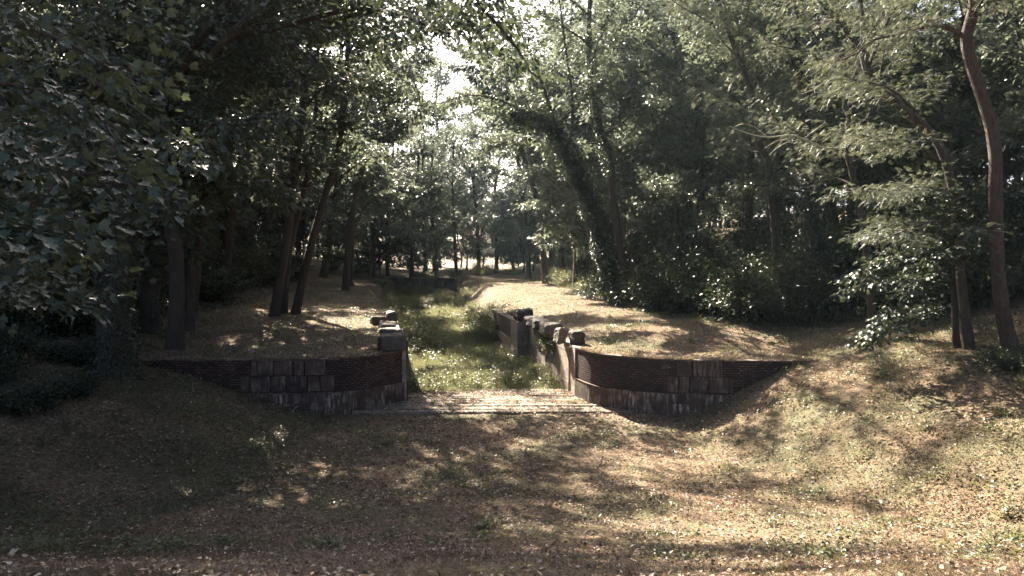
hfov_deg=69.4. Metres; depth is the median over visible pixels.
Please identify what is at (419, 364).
tall grass
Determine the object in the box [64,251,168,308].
bush
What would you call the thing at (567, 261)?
understory tree
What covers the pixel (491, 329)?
bush
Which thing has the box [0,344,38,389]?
bush
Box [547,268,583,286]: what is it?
bush
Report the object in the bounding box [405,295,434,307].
bush
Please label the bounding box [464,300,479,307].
bush
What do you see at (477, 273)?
bush
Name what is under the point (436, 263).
forest tree
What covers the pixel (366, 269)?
bush
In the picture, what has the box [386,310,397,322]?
stone block
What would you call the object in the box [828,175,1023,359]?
maple sapling
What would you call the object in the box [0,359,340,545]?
ground ivy
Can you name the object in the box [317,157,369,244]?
forest tree
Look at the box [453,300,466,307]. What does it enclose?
bush
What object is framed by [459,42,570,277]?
forest tree
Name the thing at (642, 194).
understory tree
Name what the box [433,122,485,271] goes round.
forest tree
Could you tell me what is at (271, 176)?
forest tree
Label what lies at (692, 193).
understory tree
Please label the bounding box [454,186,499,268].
understory tree
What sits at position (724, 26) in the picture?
forest tree
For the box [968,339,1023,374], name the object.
bush
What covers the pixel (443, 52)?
sky
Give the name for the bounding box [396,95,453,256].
forest tree
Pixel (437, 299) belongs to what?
bush
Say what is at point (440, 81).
forest tree
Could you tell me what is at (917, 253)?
bush
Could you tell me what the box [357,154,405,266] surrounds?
forest tree
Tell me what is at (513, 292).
grass
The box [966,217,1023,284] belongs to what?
bush
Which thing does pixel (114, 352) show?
maple tree
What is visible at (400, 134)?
forest tree
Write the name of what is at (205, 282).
understory tree
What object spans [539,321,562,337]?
stone block
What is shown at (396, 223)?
understory tree
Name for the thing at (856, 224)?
bush
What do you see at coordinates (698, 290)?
bush
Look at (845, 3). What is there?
forest tree
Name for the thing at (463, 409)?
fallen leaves
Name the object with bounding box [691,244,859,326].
bush
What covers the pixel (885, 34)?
forest tree
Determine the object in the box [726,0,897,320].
forest tree
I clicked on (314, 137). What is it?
forest tree
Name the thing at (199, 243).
forest tree
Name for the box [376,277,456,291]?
head wall
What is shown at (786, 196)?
understory tree
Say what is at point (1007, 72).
forest tree
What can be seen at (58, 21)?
forest tree
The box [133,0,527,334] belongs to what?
maple tree
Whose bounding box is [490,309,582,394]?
lock wall
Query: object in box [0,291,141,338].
bush
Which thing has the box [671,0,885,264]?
forest tree
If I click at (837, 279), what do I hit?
bush
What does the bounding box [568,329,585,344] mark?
stone block
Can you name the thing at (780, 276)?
bush
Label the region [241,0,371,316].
forest tree
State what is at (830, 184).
forest tree
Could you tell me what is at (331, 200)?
forest tree
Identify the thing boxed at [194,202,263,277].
understory tree
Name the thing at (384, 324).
stone block
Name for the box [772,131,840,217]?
understory tree
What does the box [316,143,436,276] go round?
forest tree
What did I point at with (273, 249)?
bush
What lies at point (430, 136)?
forest tree
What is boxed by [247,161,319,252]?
understory tree
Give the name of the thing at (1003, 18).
forest tree
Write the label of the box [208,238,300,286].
bush
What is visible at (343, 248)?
understory tree
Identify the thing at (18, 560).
fallen leaves
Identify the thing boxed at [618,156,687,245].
understory tree
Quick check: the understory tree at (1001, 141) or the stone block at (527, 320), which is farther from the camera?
the understory tree at (1001, 141)
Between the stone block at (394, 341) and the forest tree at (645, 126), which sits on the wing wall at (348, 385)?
the stone block at (394, 341)
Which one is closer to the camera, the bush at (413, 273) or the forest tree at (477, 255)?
the bush at (413, 273)
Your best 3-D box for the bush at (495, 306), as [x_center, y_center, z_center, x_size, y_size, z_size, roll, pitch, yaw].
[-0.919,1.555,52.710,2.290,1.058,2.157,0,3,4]
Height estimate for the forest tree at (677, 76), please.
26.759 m
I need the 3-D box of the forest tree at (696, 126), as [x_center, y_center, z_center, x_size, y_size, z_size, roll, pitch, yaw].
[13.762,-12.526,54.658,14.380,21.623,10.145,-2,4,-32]
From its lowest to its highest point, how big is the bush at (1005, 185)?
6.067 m
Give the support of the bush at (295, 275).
on the ground at (472, 282)
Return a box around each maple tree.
[0,0,209,336]
[0,0,228,311]
[0,0,565,381]
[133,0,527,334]
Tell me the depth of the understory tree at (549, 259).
84.78 m
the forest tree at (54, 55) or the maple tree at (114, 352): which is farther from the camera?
the forest tree at (54, 55)
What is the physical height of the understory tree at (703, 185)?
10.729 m
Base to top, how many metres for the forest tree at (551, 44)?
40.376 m
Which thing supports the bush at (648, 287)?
on the ground at (472, 282)
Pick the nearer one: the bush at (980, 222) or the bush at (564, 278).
the bush at (980, 222)
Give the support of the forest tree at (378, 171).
on the ground at (472, 282)
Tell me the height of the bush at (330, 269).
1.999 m
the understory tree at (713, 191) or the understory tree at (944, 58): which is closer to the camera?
the understory tree at (944, 58)
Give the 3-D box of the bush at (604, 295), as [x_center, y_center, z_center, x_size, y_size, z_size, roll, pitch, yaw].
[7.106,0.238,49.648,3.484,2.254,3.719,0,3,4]
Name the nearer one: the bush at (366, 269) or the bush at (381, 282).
the bush at (381, 282)
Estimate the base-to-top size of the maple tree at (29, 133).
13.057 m
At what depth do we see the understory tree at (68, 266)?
36.30 m
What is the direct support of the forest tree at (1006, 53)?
on the ground at (472, 282)
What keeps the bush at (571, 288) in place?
on the ground at (472, 282)
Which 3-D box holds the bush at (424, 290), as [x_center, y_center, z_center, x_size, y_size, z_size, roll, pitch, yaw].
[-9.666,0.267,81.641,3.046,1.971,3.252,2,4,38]
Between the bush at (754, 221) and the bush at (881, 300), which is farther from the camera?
the bush at (754, 221)
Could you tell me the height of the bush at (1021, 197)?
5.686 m
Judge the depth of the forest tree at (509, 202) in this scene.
89.94 m
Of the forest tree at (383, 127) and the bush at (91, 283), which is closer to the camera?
the bush at (91, 283)
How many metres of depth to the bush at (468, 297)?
71.61 m
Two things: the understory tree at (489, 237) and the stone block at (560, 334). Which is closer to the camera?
the stone block at (560, 334)
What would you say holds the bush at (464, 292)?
on the ground at (472, 282)
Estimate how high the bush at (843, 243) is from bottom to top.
6.049 m
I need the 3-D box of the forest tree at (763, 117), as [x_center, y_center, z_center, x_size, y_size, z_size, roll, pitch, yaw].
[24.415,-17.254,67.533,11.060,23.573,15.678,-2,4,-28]
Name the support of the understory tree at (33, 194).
on the ground at (472, 282)
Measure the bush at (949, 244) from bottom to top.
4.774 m
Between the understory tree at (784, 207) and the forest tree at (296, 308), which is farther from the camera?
the understory tree at (784, 207)
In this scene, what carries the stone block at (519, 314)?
on the lock wall at (520, 337)
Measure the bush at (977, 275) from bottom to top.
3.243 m
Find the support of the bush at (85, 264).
on the ground at (472, 282)
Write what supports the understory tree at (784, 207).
on the ground at (472, 282)
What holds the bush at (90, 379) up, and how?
on the ground at (472, 282)
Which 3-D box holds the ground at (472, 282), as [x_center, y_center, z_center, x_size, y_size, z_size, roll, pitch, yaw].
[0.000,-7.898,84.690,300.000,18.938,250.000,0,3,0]
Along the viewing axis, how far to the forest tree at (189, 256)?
29.43 m
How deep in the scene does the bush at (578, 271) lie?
71.15 m
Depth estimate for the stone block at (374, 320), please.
38.73 m
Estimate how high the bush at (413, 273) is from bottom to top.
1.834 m
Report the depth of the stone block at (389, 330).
33.50 m
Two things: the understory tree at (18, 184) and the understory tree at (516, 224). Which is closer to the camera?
the understory tree at (18, 184)
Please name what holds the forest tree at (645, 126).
on the ground at (472, 282)
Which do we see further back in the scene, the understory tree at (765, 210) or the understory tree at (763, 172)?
the understory tree at (765, 210)
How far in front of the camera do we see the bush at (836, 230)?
37.92 m
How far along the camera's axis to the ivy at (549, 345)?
34.90 m
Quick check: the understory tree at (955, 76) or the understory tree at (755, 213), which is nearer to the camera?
the understory tree at (955, 76)
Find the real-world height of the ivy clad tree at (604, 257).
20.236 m
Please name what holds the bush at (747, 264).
on the ground at (472, 282)
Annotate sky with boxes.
[58,0,1023,259]
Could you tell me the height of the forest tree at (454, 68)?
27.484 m
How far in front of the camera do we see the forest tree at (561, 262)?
74.67 m
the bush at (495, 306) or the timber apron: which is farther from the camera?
the bush at (495, 306)
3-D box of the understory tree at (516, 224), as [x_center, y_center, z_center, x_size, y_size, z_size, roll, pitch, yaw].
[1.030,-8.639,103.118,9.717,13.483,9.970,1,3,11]
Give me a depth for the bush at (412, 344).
41.48 m
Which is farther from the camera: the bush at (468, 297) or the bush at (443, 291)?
the bush at (443, 291)
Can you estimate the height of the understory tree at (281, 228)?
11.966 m
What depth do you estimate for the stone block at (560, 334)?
31.85 m
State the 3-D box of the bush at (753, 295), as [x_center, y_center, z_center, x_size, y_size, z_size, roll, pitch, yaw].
[12.419,-0.064,34.152,8.676,5.620,8.881,-2,4,-30]
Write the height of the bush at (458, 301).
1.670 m
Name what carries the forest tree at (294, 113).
on the ground at (472, 282)
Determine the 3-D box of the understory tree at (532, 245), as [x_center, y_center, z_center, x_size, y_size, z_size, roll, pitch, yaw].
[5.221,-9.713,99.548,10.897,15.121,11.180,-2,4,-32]
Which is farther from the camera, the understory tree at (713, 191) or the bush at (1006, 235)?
the understory tree at (713, 191)
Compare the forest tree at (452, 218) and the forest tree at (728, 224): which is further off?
the forest tree at (452, 218)
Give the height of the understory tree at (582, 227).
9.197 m
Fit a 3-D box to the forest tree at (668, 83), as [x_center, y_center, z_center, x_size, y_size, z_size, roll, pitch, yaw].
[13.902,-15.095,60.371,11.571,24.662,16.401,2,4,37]
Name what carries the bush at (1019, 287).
on the ground at (472, 282)
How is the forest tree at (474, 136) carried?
on the ground at (472, 282)
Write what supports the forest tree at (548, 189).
on the ground at (472, 282)
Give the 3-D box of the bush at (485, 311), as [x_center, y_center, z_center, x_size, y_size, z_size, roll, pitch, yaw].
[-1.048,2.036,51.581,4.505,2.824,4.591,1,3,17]
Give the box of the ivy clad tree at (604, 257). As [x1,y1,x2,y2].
[415,0,650,305]
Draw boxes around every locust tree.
[729,0,987,340]
[762,0,1012,349]
[793,0,1023,351]
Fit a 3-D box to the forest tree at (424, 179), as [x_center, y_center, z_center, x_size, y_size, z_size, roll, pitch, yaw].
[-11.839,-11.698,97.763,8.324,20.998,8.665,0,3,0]
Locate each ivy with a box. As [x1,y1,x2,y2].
[0,283,273,349]
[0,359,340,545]
[536,329,555,355]
[573,288,992,326]
[717,317,1023,541]
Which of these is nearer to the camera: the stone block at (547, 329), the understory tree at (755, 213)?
the stone block at (547, 329)
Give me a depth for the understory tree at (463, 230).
129.73 m
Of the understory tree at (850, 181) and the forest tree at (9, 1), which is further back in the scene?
the understory tree at (850, 181)
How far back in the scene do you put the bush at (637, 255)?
51.18 m
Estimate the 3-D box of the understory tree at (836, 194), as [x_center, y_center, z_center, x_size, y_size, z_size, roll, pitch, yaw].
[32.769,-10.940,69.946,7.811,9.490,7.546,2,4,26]
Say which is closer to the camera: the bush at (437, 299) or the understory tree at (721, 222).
the bush at (437, 299)
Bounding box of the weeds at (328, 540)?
[0,300,1023,561]
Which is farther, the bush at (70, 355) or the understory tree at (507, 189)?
the understory tree at (507, 189)
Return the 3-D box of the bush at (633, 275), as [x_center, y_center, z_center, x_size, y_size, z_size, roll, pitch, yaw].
[10.251,-0.502,43.997,8.746,5.665,8.953,-1,3,-14]
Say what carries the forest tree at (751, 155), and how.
on the ground at (472, 282)
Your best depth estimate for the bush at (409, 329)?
45.10 m
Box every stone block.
[370,316,386,324]
[377,320,396,330]
[377,332,405,351]
[379,327,402,333]
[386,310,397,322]
[513,308,532,320]
[524,315,545,326]
[531,318,549,329]
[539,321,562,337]
[553,327,568,344]
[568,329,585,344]
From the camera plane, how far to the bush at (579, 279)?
67.27 m
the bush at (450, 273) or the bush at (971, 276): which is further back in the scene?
the bush at (450, 273)
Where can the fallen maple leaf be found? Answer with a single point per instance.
(12, 551)
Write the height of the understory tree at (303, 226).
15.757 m
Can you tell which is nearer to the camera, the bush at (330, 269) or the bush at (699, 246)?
the bush at (699, 246)
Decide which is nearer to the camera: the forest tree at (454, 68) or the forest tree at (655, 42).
the forest tree at (655, 42)
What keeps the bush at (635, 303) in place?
on the ground at (472, 282)
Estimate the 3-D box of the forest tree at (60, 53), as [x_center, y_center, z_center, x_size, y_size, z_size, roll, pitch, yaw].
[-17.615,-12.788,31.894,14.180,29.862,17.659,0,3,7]
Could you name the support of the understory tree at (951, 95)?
on the ground at (472, 282)
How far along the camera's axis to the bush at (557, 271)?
70.30 m
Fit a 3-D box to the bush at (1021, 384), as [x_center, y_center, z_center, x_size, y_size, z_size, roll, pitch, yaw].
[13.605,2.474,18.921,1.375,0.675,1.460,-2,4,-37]
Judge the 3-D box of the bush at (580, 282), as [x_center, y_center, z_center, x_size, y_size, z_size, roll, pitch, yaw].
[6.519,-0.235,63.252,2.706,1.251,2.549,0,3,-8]
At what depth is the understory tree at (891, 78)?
41.25 m
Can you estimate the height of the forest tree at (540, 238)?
24.311 m
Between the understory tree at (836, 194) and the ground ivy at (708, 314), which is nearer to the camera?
the ground ivy at (708, 314)
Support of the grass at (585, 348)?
on the ground at (472, 282)
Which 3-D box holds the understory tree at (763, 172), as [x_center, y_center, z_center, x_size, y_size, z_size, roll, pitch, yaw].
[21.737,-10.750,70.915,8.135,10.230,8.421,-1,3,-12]
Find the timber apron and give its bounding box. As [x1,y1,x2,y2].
[352,389,631,414]
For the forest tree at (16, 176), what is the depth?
32.12 m
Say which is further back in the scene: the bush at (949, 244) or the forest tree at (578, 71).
the forest tree at (578, 71)
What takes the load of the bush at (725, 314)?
on the ground at (472, 282)
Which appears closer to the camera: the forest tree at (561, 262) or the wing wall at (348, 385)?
the wing wall at (348, 385)
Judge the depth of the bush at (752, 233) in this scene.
45.74 m
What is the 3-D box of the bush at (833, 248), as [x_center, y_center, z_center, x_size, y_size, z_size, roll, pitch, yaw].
[16.252,-1.159,35.817,9.241,5.847,9.027,0,3,-1]
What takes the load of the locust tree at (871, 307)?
on the ground at (472, 282)
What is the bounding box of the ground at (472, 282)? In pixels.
[0,200,1023,575]
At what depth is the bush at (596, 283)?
48.11 m
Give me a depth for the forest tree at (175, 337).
29.04 m
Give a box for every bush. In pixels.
[0,290,95,341]
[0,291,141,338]
[0,315,47,361]
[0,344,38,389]
[0,371,75,419]
[27,330,95,366]
[32,365,113,398]
[42,252,142,298]
[53,264,164,309]
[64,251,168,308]
[161,257,247,304]
[167,249,267,299]
[207,266,257,291]
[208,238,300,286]
[209,229,312,283]
[238,236,273,254]
[272,261,309,281]
[320,262,342,270]
[354,256,380,271]
[369,276,389,286]
[370,307,456,346]
[373,296,407,317]
[394,285,417,295]
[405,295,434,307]
[407,269,429,276]
[408,336,432,354]
[414,283,436,293]
[415,268,434,276]
[421,270,439,277]
[431,294,447,302]
[436,289,453,295]
[444,268,463,277]
[446,295,469,306]
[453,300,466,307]
[455,301,522,339]
[457,286,476,296]
[461,297,519,328]
[462,294,473,301]
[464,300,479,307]
[467,304,481,312]
[468,259,497,274]
[471,266,490,275]
[483,303,500,311]
[505,268,519,275]
[542,269,572,283]
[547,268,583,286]
[548,262,572,274]
[548,266,580,284]
[561,268,588,279]
[565,282,589,290]
[567,272,591,284]
[574,266,630,298]
[576,278,588,286]
[582,266,637,305]
[586,259,645,291]
[595,281,623,300]
[596,234,740,312]
[615,234,750,312]
[624,226,724,272]
[625,273,689,310]
[629,243,708,272]
[630,297,649,307]
[633,256,727,313]
[648,238,719,279]
[652,295,702,314]
[671,273,732,318]
[673,242,723,257]
[681,227,784,281]
[686,224,875,330]
[687,223,782,268]
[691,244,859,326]
[692,214,801,287]
[703,248,751,277]
[708,291,790,324]
[716,195,856,260]
[722,254,767,295]
[724,216,801,240]
[743,203,906,288]
[753,258,856,308]
[760,198,911,308]
[787,205,900,257]
[805,262,858,308]
[825,241,1012,321]
[838,174,984,253]
[859,242,1023,323]
[862,264,988,310]
[870,172,1023,257]
[878,245,924,273]
[883,237,1009,273]
[898,203,1023,299]
[898,252,1023,301]
[914,248,1023,306]
[920,167,1023,243]
[943,243,1023,300]
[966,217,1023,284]
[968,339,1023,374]
[970,155,1023,257]
[986,403,1023,418]
[1004,217,1023,244]
[1012,371,1023,390]
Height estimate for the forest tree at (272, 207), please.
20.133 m
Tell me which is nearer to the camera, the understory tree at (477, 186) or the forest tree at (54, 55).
the forest tree at (54, 55)
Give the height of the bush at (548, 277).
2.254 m
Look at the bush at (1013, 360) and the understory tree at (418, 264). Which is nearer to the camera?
the bush at (1013, 360)
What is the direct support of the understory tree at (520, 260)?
on the ground at (472, 282)
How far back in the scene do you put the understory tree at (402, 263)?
96.51 m
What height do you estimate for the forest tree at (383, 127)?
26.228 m
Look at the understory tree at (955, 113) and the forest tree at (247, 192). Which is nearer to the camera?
the understory tree at (955, 113)
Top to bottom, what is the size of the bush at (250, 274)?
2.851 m
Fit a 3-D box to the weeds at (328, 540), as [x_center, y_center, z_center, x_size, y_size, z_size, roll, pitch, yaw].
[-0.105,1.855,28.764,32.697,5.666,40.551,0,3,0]
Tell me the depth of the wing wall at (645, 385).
27.21 m
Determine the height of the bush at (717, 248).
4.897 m
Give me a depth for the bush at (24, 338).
23.73 m
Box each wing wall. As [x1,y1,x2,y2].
[138,351,404,414]
[575,347,811,416]
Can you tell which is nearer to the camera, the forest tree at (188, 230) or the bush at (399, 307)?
the forest tree at (188, 230)
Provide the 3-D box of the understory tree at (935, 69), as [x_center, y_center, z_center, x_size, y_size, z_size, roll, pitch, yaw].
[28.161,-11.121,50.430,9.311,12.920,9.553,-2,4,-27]
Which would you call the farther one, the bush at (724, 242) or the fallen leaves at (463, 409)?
the bush at (724, 242)
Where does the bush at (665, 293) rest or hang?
on the ground at (472, 282)
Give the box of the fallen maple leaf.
[10,548,18,554]
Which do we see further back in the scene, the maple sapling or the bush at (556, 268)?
the bush at (556, 268)
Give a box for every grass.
[16,273,949,358]
[133,345,821,360]
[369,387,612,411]
[386,279,563,393]
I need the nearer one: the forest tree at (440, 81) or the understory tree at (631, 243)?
the understory tree at (631, 243)
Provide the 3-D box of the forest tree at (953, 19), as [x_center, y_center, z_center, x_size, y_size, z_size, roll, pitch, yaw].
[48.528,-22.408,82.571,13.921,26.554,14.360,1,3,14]
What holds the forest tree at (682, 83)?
on the ground at (472, 282)
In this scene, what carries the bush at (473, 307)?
on the ground at (472, 282)
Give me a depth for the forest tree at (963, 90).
39.01 m
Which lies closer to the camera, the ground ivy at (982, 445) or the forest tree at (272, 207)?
the ground ivy at (982, 445)
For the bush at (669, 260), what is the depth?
41.33 m
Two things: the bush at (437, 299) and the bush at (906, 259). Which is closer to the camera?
the bush at (906, 259)
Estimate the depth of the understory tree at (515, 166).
112.57 m
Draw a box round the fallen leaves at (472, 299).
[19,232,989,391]
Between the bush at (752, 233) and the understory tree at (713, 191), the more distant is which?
the understory tree at (713, 191)
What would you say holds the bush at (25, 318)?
on the ground at (472, 282)
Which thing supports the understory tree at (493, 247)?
on the ground at (472, 282)
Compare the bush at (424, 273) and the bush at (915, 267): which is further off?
the bush at (424, 273)
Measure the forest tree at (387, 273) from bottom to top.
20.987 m
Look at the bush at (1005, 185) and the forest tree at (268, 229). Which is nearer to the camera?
the bush at (1005, 185)
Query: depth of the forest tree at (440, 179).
115.61 m
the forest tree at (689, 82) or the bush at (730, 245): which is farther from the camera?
the forest tree at (689, 82)
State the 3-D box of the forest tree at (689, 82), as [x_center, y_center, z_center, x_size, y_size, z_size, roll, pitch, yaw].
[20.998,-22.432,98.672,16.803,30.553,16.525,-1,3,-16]
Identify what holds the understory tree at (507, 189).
on the ground at (472, 282)
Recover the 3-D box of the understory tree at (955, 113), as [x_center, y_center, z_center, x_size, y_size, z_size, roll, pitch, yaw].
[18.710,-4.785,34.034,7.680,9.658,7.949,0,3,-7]
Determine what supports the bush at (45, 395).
on the ground at (472, 282)
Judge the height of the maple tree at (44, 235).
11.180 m
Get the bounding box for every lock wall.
[386,308,407,399]
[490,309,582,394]
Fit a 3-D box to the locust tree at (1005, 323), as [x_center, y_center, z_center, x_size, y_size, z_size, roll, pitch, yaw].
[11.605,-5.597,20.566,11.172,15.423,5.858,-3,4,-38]
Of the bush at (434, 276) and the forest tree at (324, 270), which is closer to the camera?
the forest tree at (324, 270)
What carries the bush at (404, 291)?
on the ground at (472, 282)
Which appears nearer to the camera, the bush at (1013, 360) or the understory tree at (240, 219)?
the bush at (1013, 360)
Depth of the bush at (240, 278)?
49.81 m
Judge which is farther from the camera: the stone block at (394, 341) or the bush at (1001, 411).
the stone block at (394, 341)
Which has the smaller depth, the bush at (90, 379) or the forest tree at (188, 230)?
the bush at (90, 379)
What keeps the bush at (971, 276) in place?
on the ground at (472, 282)
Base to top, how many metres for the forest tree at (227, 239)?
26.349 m
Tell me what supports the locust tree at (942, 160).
on the ground at (472, 282)
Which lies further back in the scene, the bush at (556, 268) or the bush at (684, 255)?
the bush at (556, 268)
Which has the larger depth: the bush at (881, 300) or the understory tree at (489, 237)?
the understory tree at (489, 237)
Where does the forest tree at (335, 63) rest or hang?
on the ground at (472, 282)
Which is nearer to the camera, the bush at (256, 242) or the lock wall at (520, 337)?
the lock wall at (520, 337)
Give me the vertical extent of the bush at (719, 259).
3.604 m
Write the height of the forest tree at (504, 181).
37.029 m
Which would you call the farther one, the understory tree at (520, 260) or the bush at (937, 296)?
the understory tree at (520, 260)
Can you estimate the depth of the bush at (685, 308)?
40.53 m
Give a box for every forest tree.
[0,0,33,47]
[0,0,50,192]
[0,0,249,331]
[0,0,286,216]
[0,0,376,349]
[1,0,109,303]
[2,0,321,331]
[9,31,208,219]
[17,0,236,154]
[127,2,294,318]
[185,42,325,297]
[207,0,508,297]
[211,81,311,250]
[214,83,295,251]
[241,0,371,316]
[250,15,378,313]
[251,145,319,239]
[263,115,325,245]
[267,45,342,268]
[288,13,407,313]
[290,37,391,277]
[295,33,419,285]
[299,47,374,197]
[306,1,444,290]
[307,146,363,265]
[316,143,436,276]
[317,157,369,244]
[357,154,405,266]
[358,80,429,176]
[364,116,422,276]
[384,123,446,276]
[394,119,453,273]
[396,40,486,267]
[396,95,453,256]
[399,132,471,269]
[402,122,463,274]
[405,151,459,270]
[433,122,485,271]
[437,4,547,283]
[442,78,541,272]
[446,120,504,266]
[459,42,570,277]
[481,48,556,264]
[494,88,563,270]
[501,10,664,287]
[509,58,606,272]
[510,0,684,286]
[515,0,674,305]
[533,6,614,123]
[544,0,716,234]
[552,0,715,262]
[581,0,805,251]
[586,12,693,217]
[604,0,749,232]
[626,2,727,164]
[628,0,742,241]
[631,0,762,231]
[643,7,712,141]
[649,1,828,227]
[654,0,826,292]
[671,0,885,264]
[676,74,742,227]
[704,17,852,215]
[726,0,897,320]
[735,0,946,224]
[741,0,925,246]
[808,0,929,164]
[809,3,944,211]
[827,1,872,218]
[851,0,1023,176]
[861,0,947,103]
[900,0,1016,49]
[912,0,1022,181]
[922,0,1023,161]
[933,5,1022,96]
[954,0,1023,95]
[962,2,1023,137]
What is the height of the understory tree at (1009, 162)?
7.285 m
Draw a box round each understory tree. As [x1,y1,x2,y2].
[0,163,50,284]
[0,167,46,309]
[6,151,89,299]
[145,173,241,297]
[162,149,250,266]
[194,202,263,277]
[238,181,273,243]
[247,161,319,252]
[268,187,306,246]
[272,149,349,263]
[307,200,344,250]
[344,199,408,273]
[368,171,449,271]
[382,171,437,267]
[396,201,449,270]
[406,182,449,259]
[436,172,495,269]
[439,177,485,267]
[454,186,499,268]
[479,198,509,268]
[482,189,531,268]
[485,176,522,267]
[486,208,532,264]
[492,180,546,272]
[501,198,553,270]
[504,149,569,253]
[512,167,568,260]
[535,210,587,269]
[547,203,592,265]
[551,202,606,273]
[568,161,674,279]
[617,134,754,274]
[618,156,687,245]
[626,167,722,255]
[675,189,710,219]
[676,137,736,227]
[678,129,746,228]
[705,131,768,227]
[706,136,775,227]
[724,169,766,223]
[736,93,817,224]
[753,185,790,221]
[764,116,825,223]
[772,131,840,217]
[815,45,987,231]
[823,147,867,215]
[833,74,1023,246]
[835,43,948,204]
[835,121,917,208]
[872,7,1021,186]
[899,38,995,206]
[932,76,1001,185]
[933,58,1023,194]
[954,92,1023,215]
[970,91,1023,184]
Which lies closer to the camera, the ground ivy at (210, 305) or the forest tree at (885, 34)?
the ground ivy at (210, 305)
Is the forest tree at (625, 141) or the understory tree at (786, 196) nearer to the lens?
the forest tree at (625, 141)
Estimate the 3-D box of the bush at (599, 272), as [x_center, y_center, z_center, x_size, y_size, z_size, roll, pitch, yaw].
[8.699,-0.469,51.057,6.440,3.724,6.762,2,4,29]
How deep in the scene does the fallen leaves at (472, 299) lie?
33.34 m
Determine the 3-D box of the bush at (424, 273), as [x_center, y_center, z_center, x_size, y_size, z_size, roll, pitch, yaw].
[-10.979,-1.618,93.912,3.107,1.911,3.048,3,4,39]
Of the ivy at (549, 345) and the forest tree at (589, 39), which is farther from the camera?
the forest tree at (589, 39)
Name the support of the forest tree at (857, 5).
on the ground at (472, 282)
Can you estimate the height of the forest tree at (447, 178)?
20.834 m
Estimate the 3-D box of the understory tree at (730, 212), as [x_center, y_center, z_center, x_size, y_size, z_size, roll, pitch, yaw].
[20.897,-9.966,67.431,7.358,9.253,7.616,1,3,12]
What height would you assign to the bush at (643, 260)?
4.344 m
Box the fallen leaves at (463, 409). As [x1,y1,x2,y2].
[352,388,635,413]
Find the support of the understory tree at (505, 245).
on the ground at (472, 282)
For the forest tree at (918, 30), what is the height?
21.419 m
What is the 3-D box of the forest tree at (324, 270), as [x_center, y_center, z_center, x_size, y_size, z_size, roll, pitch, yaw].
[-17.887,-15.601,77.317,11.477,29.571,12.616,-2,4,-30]
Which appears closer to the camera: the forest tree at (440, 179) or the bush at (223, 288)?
the bush at (223, 288)
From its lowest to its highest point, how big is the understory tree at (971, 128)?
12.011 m
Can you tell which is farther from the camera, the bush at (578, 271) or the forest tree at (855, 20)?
the bush at (578, 271)
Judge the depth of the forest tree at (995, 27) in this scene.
57.67 m
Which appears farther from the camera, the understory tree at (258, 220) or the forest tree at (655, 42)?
the understory tree at (258, 220)
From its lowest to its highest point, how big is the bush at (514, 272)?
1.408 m
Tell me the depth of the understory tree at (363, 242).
94.82 m
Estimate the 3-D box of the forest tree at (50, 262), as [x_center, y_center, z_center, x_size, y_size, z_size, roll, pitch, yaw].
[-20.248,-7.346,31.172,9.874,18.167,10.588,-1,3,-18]
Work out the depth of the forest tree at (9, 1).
27.54 m
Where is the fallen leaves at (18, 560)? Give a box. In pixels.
[0,298,1023,575]
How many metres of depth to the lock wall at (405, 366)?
29.51 m
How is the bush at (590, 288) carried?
on the ground at (472, 282)
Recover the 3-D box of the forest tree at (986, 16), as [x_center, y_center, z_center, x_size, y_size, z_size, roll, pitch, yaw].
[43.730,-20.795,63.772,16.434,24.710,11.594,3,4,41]
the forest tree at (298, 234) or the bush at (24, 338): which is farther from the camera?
the forest tree at (298, 234)
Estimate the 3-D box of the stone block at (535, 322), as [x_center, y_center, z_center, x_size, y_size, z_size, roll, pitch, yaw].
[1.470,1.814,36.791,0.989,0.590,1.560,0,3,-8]
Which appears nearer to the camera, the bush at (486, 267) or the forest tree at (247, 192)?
the forest tree at (247, 192)

